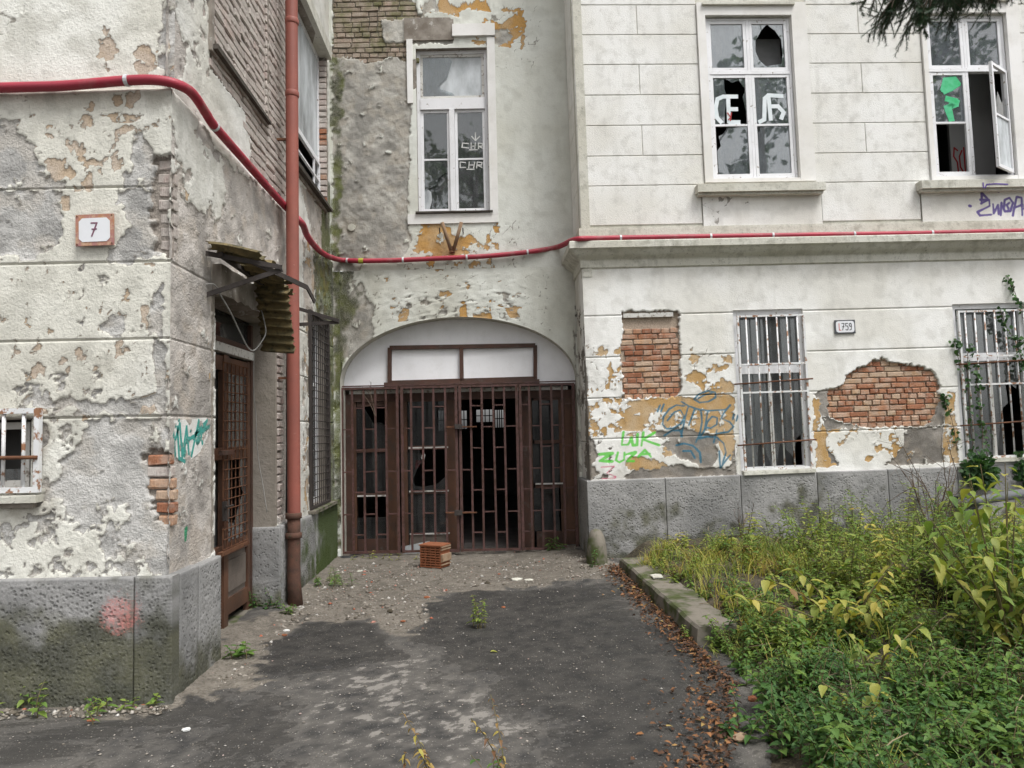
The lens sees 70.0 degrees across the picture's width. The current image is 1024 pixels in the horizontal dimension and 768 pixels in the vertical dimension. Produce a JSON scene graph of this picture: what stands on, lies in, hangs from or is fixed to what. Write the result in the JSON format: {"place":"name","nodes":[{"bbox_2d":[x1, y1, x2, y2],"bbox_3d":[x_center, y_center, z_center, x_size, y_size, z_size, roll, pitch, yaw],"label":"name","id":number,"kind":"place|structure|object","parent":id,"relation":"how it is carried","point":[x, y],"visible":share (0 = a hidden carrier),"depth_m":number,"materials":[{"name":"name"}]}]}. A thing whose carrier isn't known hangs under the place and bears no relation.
{"place":"outdoors","nodes":[
{"label":"outdoors","id":0,"kind":"place"},
{"bbox_2d":[0,543,771,767],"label":"ground","id":1,"kind":"structure","parent":0,"point":[603,741],"depth_m":4.66,"materials":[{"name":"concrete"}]},
{"bbox_2d":[0,680,48,717],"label":"wall weed","id":2,"kind":"object","parent":1,"relation":"on","point":[35,710],"depth_m":4.42,"materials":[{"name":"green plant"}]},
{"bbox_2d":[84,696,117,724],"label":"wall weed","id":3,"kind":"object","parent":1,"relation":"on","point":[102,703],"depth_m":4.39,"materials":[{"name":"green plant"}]},
{"bbox_2d":[116,696,138,710],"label":"wall weed","id":4,"kind":"object","parent":1,"relation":"on","point":[130,703],"depth_m":4.43,"materials":[{"name":"green plant"}]},
{"bbox_2d":[145,693,164,705],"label":"wall weed","id":5,"kind":"object","parent":1,"relation":"on","point":[153,701],"depth_m":4.48,"materials":[{"name":"green plant"}]},
{"bbox_2d":[0,0,340,707],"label":"corner building","id":6,"kind":"structure","parent":1,"relation":"on","point":[143,546],"depth_m":4.80,"materials":[{"name":"paint"}]},
{"bbox_2d":[0,422,31,486],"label":"window frame","id":7,"kind":"structure","parent":6,"relation":"in","point":[9,425],"depth_m":4.77,"materials":[{"name":"white paint"}]},
{"bbox_2d":[75,213,114,246],"bbox_3d":[-2.692,-0.994,4.719,0.249,0.210,0.017,-1,-4,0],"label":"house number plate","id":8,"kind":"object","parent":6,"relation":"attached to","point":[94,229],"visible":1,"depth_m":4.71,"materials":[{"name":"ceramic"}]},
{"bbox_2d":[214,309,253,628],"bbox_3d":[-2.447,0.736,6.314,0.161,2.722,1.431,-1,-4,-2],"label":"side door","id":9,"kind":"structure","parent":6,"relation":"in","point":[235,377],"depth_m":6.51,"materials":[{"name":"red wood"}]},
{"bbox_2d":[205,241,339,353],"bbox_3d":[-2.002,-0.621,6.349,0.574,0.706,2.219,-1,-4,-2],"label":"door canopy","id":10,"kind":"object","parent":6,"relation":"attached to","point":[272,291],"visible":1,"depth_m":6.25,"materials":[{"name":"metal"}]},
{"bbox_2d":[206,283,265,350],"bbox_3d":[-2.191,-0.496,5.780,0.177,0.441,1.085,-2,-4,10],"label":"dangling cable","id":11,"kind":"object","parent":10,"relation":"hanging from","point":[215,285],"visible":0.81,"depth_m":5.76,"materials":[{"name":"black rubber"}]},
{"bbox_2d":[253,352,266,511],"bbox_3d":[-2.309,0.440,6.700,0.124,1.460,0.040,1,-4,-29],"label":"loose wire","id":12,"kind":"object","parent":10,"relation":"hanging from","point":[256,433],"visible":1,"depth_m":6.69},
{"bbox_2d":[285,353,286,513],"bbox_3d":[-2.251,0.480,7.313,0.025,1.657,0.048,-2,-4,10],"label":"black cable","id":13,"kind":"object","parent":6,"relation":"attached to","point":[286,439],"visible":0.4,"depth_m":7.30,"materials":[{"name":"rubber"}]},
{"bbox_2d":[277,0,302,605],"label":"downpipe","id":14,"kind":"object","parent":6,"relation":"attached to","point":[293,517],"visible":0.95,"depth_m":7.19,"materials":[{"name":"metal"}]},
{"bbox_2d":[298,13,319,185],"bbox_3d":[-2.529,-3.368,8.874,0.037,2.016,1.514,-1,-4,-2],"label":"window frame","id":15,"kind":"structure","parent":6,"relation":"in","point":[299,17],"depth_m":9.55,"materials":[{"name":"white paint"}]},
{"bbox_2d":[313,325,317,502],"bbox_3d":[-2.473,0.323,8.823,0.037,2.259,0.989,-1,-4,-2],"label":"window frame","id":16,"kind":"structure","parent":6,"relation":"in","point":[316,430],"depth_m":9.27,"materials":[{"name":"white paint"}]},
{"bbox_2d":[0,563,348,719],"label":"wall foot rubble","id":17,"kind":"object","parent":1,"relation":"on","point":[11,711],"depth_m":4.42,"materials":[{"name":"grey gravel"}]},
{"bbox_2d":[182,727,190,731],"bbox_3d":[-1.834,1.943,4.116,0.049,0.018,0.042,-1,-4,-2],"label":"rubble stone","id":18,"kind":"object","parent":1,"relation":"on","point":[186,729],"visible":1,"depth_m":4.11,"materials":[{"name":"white stone"}]},
{"bbox_2d":[222,641,257,658],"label":"wall weed","id":19,"kind":"object","parent":1,"relation":"on","point":[238,652],"depth_m":5.41,"materials":[{"name":"green plant"}]},
{"bbox_2d":[248,586,272,609],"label":"wall weed","id":20,"kind":"object","parent":1,"relation":"on","point":[254,606],"depth_m":6.85,"materials":[{"name":"green plant"}]},
{"bbox_2d":[271,598,296,613],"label":"wall weed","id":21,"kind":"object","parent":1,"relation":"on","point":[289,609],"depth_m":6.70,"materials":[{"name":"green plant"}]},
{"bbox_2d":[314,566,357,587],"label":"wall weed","id":22,"kind":"object","parent":1,"relation":"on","point":[334,577],"depth_m":7.92,"materials":[{"name":"green plant"}]},
{"bbox_2d":[340,555,357,557],"bbox_3d":[-2.151,2.268,9.585,0.259,0.050,0.163,-1,-4,-2],"label":"rubber scrap","id":23,"kind":"object","parent":1,"relation":"on","point":[351,556],"visible":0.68,"depth_m":9.53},
{"bbox_2d":[351,550,377,559],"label":"wall weed","id":24,"kind":"object","parent":1,"relation":"on","point":[369,555],"depth_m":9.48,"materials":[{"name":"green plant"}]},
{"bbox_2d":[4,562,738,767],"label":"scattered chips","id":25,"kind":"object","parent":1,"relation":"on","point":[412,684],"visible":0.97,"depth_m":4.59,"materials":[{"name":"grey stone"}]},
{"bbox_2d":[372,553,417,560],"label":"wall weed","id":26,"kind":"object","parent":1,"relation":"on","point":[391,554],"depth_m":9.36,"materials":[{"name":"green plant"}]},
{"bbox_2d":[398,752,409,767],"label":"foreground weed","id":27,"kind":"object","parent":1,"relation":"on","point":[402,759],"visible":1,"depth_m":3.12,"materials":[{"name":"yellow plant"}]},
{"bbox_2d":[197,545,618,688],"bbox_3d":[-0.572,2.084,7.539,3.873,0.105,5.656,-1,-4,-2],"label":"loose grit","id":28,"kind":"object","parent":1,"relation":"on","point":[386,606],"visible":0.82,"depth_m":7.83,"materials":[{"name":"grey gravel"}]},
{"bbox_2d":[403,541,429,553],"bbox_3d":[-1.266,2.196,9.839,0.389,0.163,0.014,-1,-4,0],"label":"glass sheet","id":29,"kind":"object","parent":1,"relation":"on","point":[416,546],"visible":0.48,"depth_m":9.84,"materials":[{"name":"glass"}]},
{"bbox_2d":[402,712,433,767],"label":"foreground weed","id":30,"kind":"object","parent":1,"relation":"on","point":[422,752],"visible":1,"depth_m":3.19,"materials":[{"name":"yellow plant"}]},
{"bbox_2d":[419,542,450,567],"bbox_3d":[-0.929,2.076,8.887,0.330,0.270,0.233,-3,-4,26],"label":"hollow brick","id":31,"kind":"object","parent":1,"relation":"on","point":[435,554],"visible":1,"depth_m":8.81,"materials":[{"name":"brick"}]},
{"bbox_2d":[329,0,585,555],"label":"gateway building","id":32,"kind":"structure","parent":1,"relation":"on","point":[451,114],"depth_m":9.95,"materials":[{"name":"paint"}]},
{"bbox_2d":[415,460,421,469],"bbox_3d":[-1.289,1.118,10.079,0.100,0.140,0.010,-1,-4,0],"label":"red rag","id":33,"kind":"object","parent":32,"relation":"in","point":[417,463],"visible":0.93,"depth_m":10.07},
{"bbox_2d":[439,222,463,252],"bbox_3d":[-0.808,-1.958,9.756,0.330,0.392,0.204,-1,-4,-2],"label":"flag holder","id":34,"kind":"object","parent":32,"relation":"attached to","point":[452,249],"visible":1,"depth_m":9.72,"materials":[{"name":"metal"}]},
{"bbox_2d":[341,380,578,554],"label":"iron gate","id":35,"kind":"structure","parent":32,"relation":"attached to","point":[457,512],"depth_m":9.71,"materials":[{"name":"brown metal"}]},
{"bbox_2d":[360,384,378,415],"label":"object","id":36,"kind":"object","parent":35,"relation":"attached to","point":[372,401],"visible":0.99,"depth_m":9.76,"materials":[{"name":"grey"}]},
{"bbox_2d":[466,595,487,628],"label":"asphalt weed","id":37,"kind":"object","parent":1,"relation":"on","point":[476,617],"visible":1,"depth_m":6.11,"materials":[{"name":"green plant"}]},
{"bbox_2d":[470,755,502,767],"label":"foreground weed","id":38,"kind":"object","parent":1,"relation":"on","point":[489,764],"visible":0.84,"depth_m":3.29,"materials":[{"name":"green plant"}]},
{"bbox_2d":[471,694,506,767],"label":"foreground weed","id":39,"kind":"object","parent":1,"relation":"on","point":[501,765],"visible":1,"depth_m":3.19,"materials":[{"name":"yellow plant"}]},
{"bbox_2d":[545,536,566,549],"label":"wall weed","id":40,"kind":"object","parent":1,"relation":"on","point":[553,546],"depth_m":9.55,"materials":[{"name":"green plant"}]},
{"bbox_2d":[589,549,598,566],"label":"wall weed","id":41,"kind":"object","parent":1,"relation":"on","point":[594,558],"depth_m":8.26,"materials":[{"name":"green plant"}]},
{"bbox_2d":[586,529,607,564],"bbox_3d":[0.987,1.961,8.532,0.250,0.535,0.340,-1,-4,-2],"label":"guard stone","id":42,"kind":"object","parent":1,"relation":"on","point":[596,539],"visible":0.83,"depth_m":8.43,"materials":[{"name":"stone"}]},
{"bbox_2d":[596,563,741,767],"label":"fallen leaves","id":43,"kind":"object","parent":1,"relation":"on","point":[665,624],"visible":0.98,"depth_m":4.54,"materials":[{"name":"brown plant"}]},
{"bbox_2d":[619,557,737,646],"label":"kerb","id":44,"kind":"structure","parent":1,"relation":"on","point":[679,603],"depth_m":6.31,"materials":[{"name":"concrete"}]},
{"bbox_2d":[681,624,690,637],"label":"kerb weed","id":45,"kind":"object","parent":1,"relation":"on","point":[686,632],"visible":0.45,"depth_m":5.61,"materials":[{"name":"green plant"}]},
{"bbox_2d":[704,625,738,655],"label":"kerb weed","id":46,"kind":"object","parent":1,"relation":"on","point":[712,643],"visible":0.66,"depth_m":5.33,"materials":[{"name":"green plant"}]},
{"bbox_2d":[733,732,746,742],"bbox_3d":[1.193,1.850,3.822,0.087,0.046,0.057,-1,-4,-2],"label":"rubble stone","id":47,"kind":"object","parent":1,"relation":"on","point":[740,736],"visible":0.82,"depth_m":3.81,"materials":[{"name":"stone"}]},
{"bbox_2d":[748,695,757,701],"bbox_3d":[1.436,1.879,4.366,0.062,0.043,0.046,-1,-4,-2],"label":"rubble stone","id":48,"kind":"object","parent":1,"relation":"on","point":[752,698],"visible":0.92,"depth_m":4.35,"materials":[{"name":"stone"}]},
{"bbox_2d":[561,0,1023,558],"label":"stucco building","id":49,"kind":"structure","parent":1,"relation":"on","point":[719,378],"depth_m":9.20,"materials":[{"name":"paint"}]},
{"bbox_2d":[0,74,1023,262],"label":"cable conduit","id":50,"kind":"object","parent":49,"relation":"attached to","point":[191,93],"visible":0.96,"depth_m":7.20,"materials":[{"name":"red plastic"}]},
{"bbox_2d":[122,74,130,86],"bbox_3d":[-2.503,-1.973,4.755,0.028,0.076,0.076,-1,-4,-2],"label":"conduit clip","id":51,"kind":"object","parent":50,"relation":"attached to","point":[124,80],"visible":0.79,"depth_m":4.72,"materials":[{"name":"silver metal"}]},
{"bbox_2d":[209,122,219,131],"bbox_3d":[-2.202,-1.909,5.415,0.075,0.076,0.027,-1,-4,-2],"label":"conduit clip","id":52,"kind":"object","parent":50,"relation":"attached to","point":[217,129],"visible":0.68,"depth_m":5.41,"materials":[{"name":"silver metal"}]},
{"bbox_2d":[358,258,363,263],"bbox_3d":[-2.014,-1.643,9.759,0.063,0.077,0.077,-1,-4,-2],"label":"warning tag","id":53,"kind":"object","parent":50,"relation":"attached to","point":[360,260],"visible":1,"depth_m":9.73,"materials":[{"name":"yellow plastic"}]},
{"bbox_2d":[705,18,797,178],"bbox_3d":[3.043,-3.634,9.471,1.128,2.125,0.313,-1,-4,-2],"label":"casement window","id":54,"kind":"structure","parent":49,"relation":"in","point":[762,73],"depth_m":9.37,"materials":[{"name":"white paint"}]},
{"bbox_2d":[733,309,816,474],"bbox_3d":[3.226,0.099,9.279,1.001,2.052,0.603,-1,-4,-2],"label":"barred window","id":55,"kind":"structure","parent":49,"relation":"in","point":[762,369],"depth_m":9.18,"materials":[{"name":"white paint"}]},
{"bbox_2d":[834,320,855,333],"bbox_3d":[4.168,-0.717,9.156,0.264,0.173,0.017,-1,-4,-3],"label":"inventory number plate","id":56,"kind":"object","parent":49,"relation":"attached to","point":[844,326],"visible":1,"depth_m":9.15,"materials":[{"name":"metal"}]},
{"bbox_2d":[939,393,961,449],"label":"ivy","id":57,"kind":"object","parent":49,"relation":"attached to","point":[945,400],"visible":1,"depth_m":9.14,"materials":[{"name":"green plant"}]},
{"bbox_2d":[954,496,978,508],"bbox_3d":[5.563,1.443,8.921,0.252,0.160,0.165,-1,-4,-2],"label":"black canister","id":58,"kind":"object","parent":49,"relation":"attached to","point":[971,507],"visible":0.18,"depth_m":8.84,"materials":[{"name":"plastic"}]},
{"bbox_2d":[926,16,1014,175],"bbox_3d":[5.925,-3.744,9.385,1.092,2.161,0.368,-1,-4,-2],"label":"casement window","id":59,"kind":"structure","parent":49,"relation":"in","point":[981,50],"depth_m":9.50,"materials":[{"name":"white paint"}]},
{"bbox_2d":[948,338,1000,491],"bbox_3d":[5.759,0.368,9.071,0.508,1.932,0.332,-1,-4,-2],"label":"ivy","id":60,"kind":"object","parent":49,"relation":"attached to","point":[987,462],"visible":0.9,"depth_m":9.06,"materials":[{"name":"green plant"}]},
{"bbox_2d":[952,303,1023,462],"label":"barred window","id":61,"kind":"structure","parent":49,"relation":"in","point":[975,324],"depth_m":9.33,"materials":[{"name":"white paint"}]},
{"bbox_2d":[996,275,1023,372],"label":"ivy","id":62,"kind":"object","parent":49,"relation":"attached to","point":[1007,316],"visible":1,"depth_m":9.25,"materials":[{"name":"green plant"}]},
{"bbox_2d":[1012,451,1023,487],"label":"ivy","id":63,"kind":"object","parent":49,"relation":"attached to","point":[1020,476],"visible":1,"depth_m":9.08,"materials":[{"name":"green plant"}]},
{"bbox_2d":[336,271,583,430],"label":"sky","id":64,"kind":"structure","parent":0,"point":[477,411],"materials":[{"name":"white"}]},
{"bbox_2d":[624,523,1023,767],"bbox_3d":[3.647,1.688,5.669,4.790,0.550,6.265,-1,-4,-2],"label":"grass","id":65,"kind":"structure","parent":0,"point":[704,559],"depth_m":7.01,"materials":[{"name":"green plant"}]},
{"bbox_2d":[692,537,751,555],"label":"nettle clump","id":66,"kind":"object","parent":65,"relation":"on","point":[723,544],"visible":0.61,"depth_m":7.71,"materials":[{"name":"green plant"}]},
{"bbox_2d":[734,500,757,542],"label":"bare shrub","id":67,"kind":"object","parent":65,"relation":"on","point":[739,517],"visible":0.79,"depth_m":8.37,"materials":[{"name":"plant"}]},
{"bbox_2d":[721,531,781,560],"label":"nettle clump","id":68,"kind":"object","parent":65,"relation":"on","point":[756,551],"visible":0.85,"depth_m":7.59,"materials":[{"name":"green plant"}]},
{"bbox_2d":[725,599,795,649],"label":"nettle clump","id":69,"kind":"object","parent":65,"relation":"on","point":[744,626],"visible":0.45,"depth_m":5.33,"materials":[{"name":"green plant"}]},
{"bbox_2d":[718,707,811,759],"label":"nettle clump","id":70,"kind":"object","parent":65,"relation":"on","point":[776,740],"visible":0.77,"depth_m":3.79,"materials":[{"name":"green plant"}]},
{"bbox_2d":[728,667,863,736],"bbox_3d":[1.567,1.731,4.017,0.586,0.238,0.639,-5,-5,42],"label":"nettle clump","id":71,"kind":"object","parent":65,"relation":"on","point":[775,711],"visible":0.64,"depth_m":3.94,"materials":[{"name":"green plant"}]},
{"bbox_2d":[718,563,901,639],"bbox_3d":[2.187,1.580,5.187,1.431,0.508,0.654,-1,-4,-2],"label":"yellow knotweed","id":72,"kind":"object","parent":65,"relation":"on","point":[874,605],"visible":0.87,"depth_m":5.21,"materials":[{"name":"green plant"}]},
{"bbox_2d":[802,542,835,574],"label":"nettle clump","id":73,"kind":"object","parent":65,"relation":"on","point":[819,557],"visible":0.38,"depth_m":7.05,"materials":[{"name":"green plant"}]},
{"bbox_2d":[797,630,865,688],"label":"nettle clump","id":74,"kind":"object","parent":65,"relation":"on","point":[836,670],"visible":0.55,"depth_m":4.36,"materials":[{"name":"green plant"}]},
{"bbox_2d":[644,477,1023,767],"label":"ground cover","id":75,"kind":"object","parent":65,"relation":"on","point":[835,733],"visible":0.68,"depth_m":4.95,"materials":[{"name":"green plant"}]},
{"bbox_2d":[934,489,1023,510],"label":"drain pipe","id":76,"kind":"object","parent":75,"relation":"on","point":[1010,494],"visible":0.37,"depth_m":8.65,"materials":[{"name":"grey plastic"}]},
{"bbox_2d":[646,519,1023,764],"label":"dead stalks","id":77,"kind":"object","parent":65,"relation":"on","point":[856,631],"visible":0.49,"depth_m":4.63,"materials":[{"name":"plant"}]},
{"bbox_2d":[812,703,901,767],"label":"nettle clump","id":78,"kind":"object","parent":65,"relation":"on","point":[890,739],"visible":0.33,"depth_m":3.39,"materials":[{"name":"green plant"}]},
{"bbox_2d":[818,676,897,727],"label":"yellow knotweed","id":79,"kind":"object","parent":65,"relation":"on","point":[874,688],"visible":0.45,"depth_m":3.74,"materials":[{"name":"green plant"}]},
{"bbox_2d":[817,508,920,532],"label":"bramble","id":80,"kind":"object","parent":65,"relation":"on","point":[864,523],"visible":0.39,"depth_m":8.79,"materials":[{"name":"green plant"}]},
{"bbox_2d":[836,622,931,682],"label":"yellow knotweed","id":81,"kind":"object","parent":65,"relation":"on","point":[900,642],"visible":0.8,"depth_m":4.46,"materials":[{"name":"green plant"}]},
{"bbox_2d":[863,525,911,553],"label":"nettle clump","id":82,"kind":"object","parent":65,"relation":"on","point":[897,536],"visible":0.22,"depth_m":7.74,"materials":[{"name":"green plant"}]},
{"bbox_2d":[851,635,997,706],"bbox_3d":[2.289,1.600,4.144,0.801,0.386,0.346,-4,-5,40],"label":"nettle clump","id":83,"kind":"object","parent":65,"relation":"on","point":[915,678],"visible":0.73,"depth_m":4.11,"materials":[{"name":"green plant"}]},
{"bbox_2d":[877,427,980,535],"bbox_3d":[4.646,1.132,8.208,1.259,1.361,0.928,2,-5,-43],"label":"bare shrub","id":84,"kind":"object","parent":65,"relation":"on","point":[913,486],"visible":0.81,"depth_m":8.16,"materials":[{"name":"brown plant"}]},
{"bbox_2d":[900,469,962,565],"bbox_3d":[3.748,1.256,6.357,0.655,1.082,0.458,1,-4,-28],"label":"bare shrub","id":85,"kind":"object","parent":65,"relation":"on","point":[932,513],"visible":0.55,"depth_m":6.42,"materials":[{"name":"green plant"}]},
{"bbox_2d":[887,695,982,767],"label":"nettle clump","id":86,"kind":"object","parent":65,"relation":"on","point":[960,740],"visible":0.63,"depth_m":3.46,"materials":[{"name":"green plant"}]},
{"bbox_2d":[879,588,995,666],"bbox_3d":[2.771,1.583,4.721,0.554,0.443,0.672,-5,-5,44],"label":"nettle clump","id":87,"kind":"object","parent":65,"relation":"on","point":[954,634],"visible":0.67,"depth_m":4.71,"materials":[{"name":"green plant"}]},
{"bbox_2d":[881,512,1023,599],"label":"tall knotweed","id":88,"kind":"object","parent":65,"relation":"on","point":[904,556],"visible":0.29,"depth_m":5.90,"materials":[{"name":"green plant"}]},
{"bbox_2d":[888,630,1018,708],"bbox_3d":[2.426,1.598,4.046,0.608,0.366,0.368,-5,-5,44],"label":"nettle clump","id":89,"kind":"object","parent":65,"relation":"on","point":[976,675],"visible":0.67,"depth_m":4.05,"materials":[{"name":"green plant"}]},
{"bbox_2d":[920,570,1001,604],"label":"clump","id":90,"kind":"object","parent":65,"relation":"on","point":[923,574],"visible":0.11,"depth_m":6.04,"materials":[{"name":"plant"}]},
{"bbox_2d":[912,463,1023,654],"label":"tall knotweed","id":91,"kind":"object","parent":65,"relation":"on","point":[1003,602],"visible":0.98,"depth_m":4.66,"materials":[{"name":"green plant"}]},
{"bbox_2d":[930,630,1022,721],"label":"nettle clump","id":92,"kind":"object","parent":65,"relation":"on","point":[967,667],"visible":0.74,"depth_m":3.93,"materials":[{"name":"green plant"}]},
{"bbox_2d":[938,568,1023,647],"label":"nettle clump","id":93,"kind":"object","parent":65,"relation":"on","point":[964,607],"visible":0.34,"depth_m":5.09,"materials":[{"name":"green plant"}]},
{"bbox_2d":[962,702,1023,767],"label":"nettle clump","id":94,"kind":"object","parent":65,"relation":"on","point":[1016,740],"visible":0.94,"depth_m":3.35,"materials":[{"name":"green plant"}]},
{"bbox_2d":[849,0,1021,57],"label":"spruce tree","id":95,"kind":"object","parent":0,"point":[921,15],"visible":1,"depth_m":4.44,"materials":[{"name":"green plant"}]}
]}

